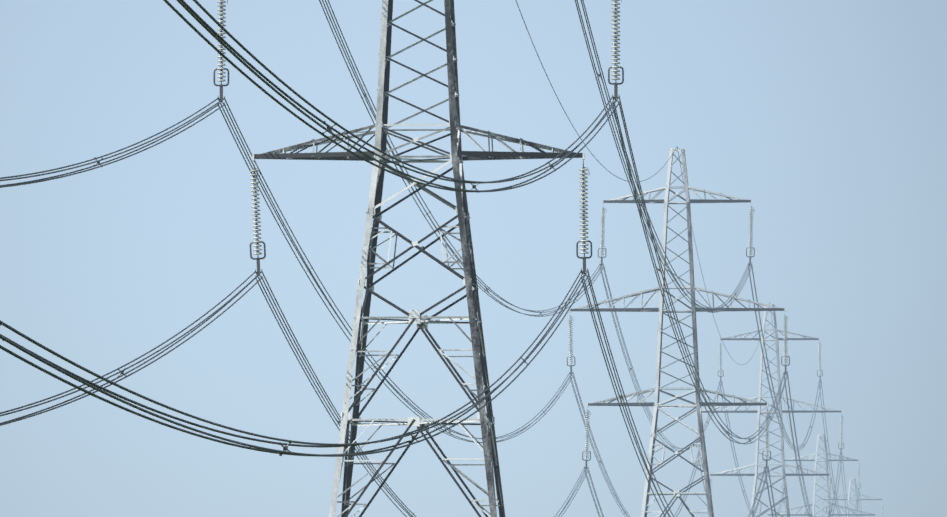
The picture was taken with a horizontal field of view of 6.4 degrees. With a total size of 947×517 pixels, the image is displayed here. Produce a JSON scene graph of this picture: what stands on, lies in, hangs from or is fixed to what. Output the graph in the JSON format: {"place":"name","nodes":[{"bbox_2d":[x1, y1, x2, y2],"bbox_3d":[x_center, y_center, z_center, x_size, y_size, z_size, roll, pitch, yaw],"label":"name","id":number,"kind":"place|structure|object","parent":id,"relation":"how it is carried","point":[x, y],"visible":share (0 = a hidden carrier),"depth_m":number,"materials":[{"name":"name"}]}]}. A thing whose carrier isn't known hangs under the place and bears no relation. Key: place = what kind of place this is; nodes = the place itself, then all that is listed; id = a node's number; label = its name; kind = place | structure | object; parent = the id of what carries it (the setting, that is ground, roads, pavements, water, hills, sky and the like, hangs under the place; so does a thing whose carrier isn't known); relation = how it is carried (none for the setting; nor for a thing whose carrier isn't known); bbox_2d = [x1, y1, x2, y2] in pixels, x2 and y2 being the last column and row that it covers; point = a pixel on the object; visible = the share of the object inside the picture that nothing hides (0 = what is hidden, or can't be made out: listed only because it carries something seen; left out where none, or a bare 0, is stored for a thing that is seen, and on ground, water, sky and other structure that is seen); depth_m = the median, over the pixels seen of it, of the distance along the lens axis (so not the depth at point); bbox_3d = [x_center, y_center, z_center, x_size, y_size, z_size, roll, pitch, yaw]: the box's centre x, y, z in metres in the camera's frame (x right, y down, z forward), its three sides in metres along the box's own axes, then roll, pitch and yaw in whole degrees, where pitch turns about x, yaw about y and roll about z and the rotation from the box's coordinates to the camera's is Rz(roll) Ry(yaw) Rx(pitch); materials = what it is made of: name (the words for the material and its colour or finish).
{"place":"outdoors","nodes":[
{"label":"outdoors","id":0,"kind":"place"},
{"bbox_2d":[0,0,946,516],"label":"sky","id":1,"kind":"structure","parent":0,"point":[828,116],"materials":[{"name":"blue"}]},
{"label":"ground","id":2,"kind":"structure","parent":0,"visible":0},
{"bbox_2d":[213,0,787,516],"bbox_3d":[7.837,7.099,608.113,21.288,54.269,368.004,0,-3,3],"label":"pylon","id":3,"kind":"object","parent":2,"relation":"on","point":[457,156],"visible":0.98,"depth_m":431.98,"materials":[{"name":"metal"}]},
{"bbox_2d":[0,0,618,456],"bbox_3d":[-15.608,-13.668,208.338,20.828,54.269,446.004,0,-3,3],"label":"power line cable","id":4,"kind":"object","parent":3,"relation":"hanging from","point":[274,88],"visible":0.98,"depth_m":264.38,"materials":[{"name":"metal"}]},
{"bbox_2d":[567,146,841,516],"bbox_3d":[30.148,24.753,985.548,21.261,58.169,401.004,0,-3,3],"label":"pylon","id":5,"kind":"object","parent":2,"relation":"on","point":[678,493],"visible":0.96,"depth_m":792.00,"materials":[{"name":"metal"}]},
{"bbox_2d":[696,304,859,516],"bbox_3d":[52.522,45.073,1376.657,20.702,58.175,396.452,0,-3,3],"label":"pylon","id":6,"kind":"object","parent":2,"relation":"on","point":[756,475],"visible":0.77,"depth_m":1185.86,"materials":[{"name":"metal"}]},
{"bbox_2d":[767,432,875,516],"bbox_3d":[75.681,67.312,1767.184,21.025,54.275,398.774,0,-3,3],"label":"pylon","id":7,"kind":"object","parent":2,"relation":"on","point":[827,480],"visible":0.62,"depth_m":1574.38,"materials":[{"name":"metal"}]},
{"bbox_2d":[822,478,883,516],"bbox_3d":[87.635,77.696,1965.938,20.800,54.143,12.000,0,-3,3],"label":"pylon","id":8,"kind":"object","parent":2,"relation":"on","point":[855,488],"visible":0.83,"depth_m":1966.38,"materials":[{"name":"metal"}]}
]}

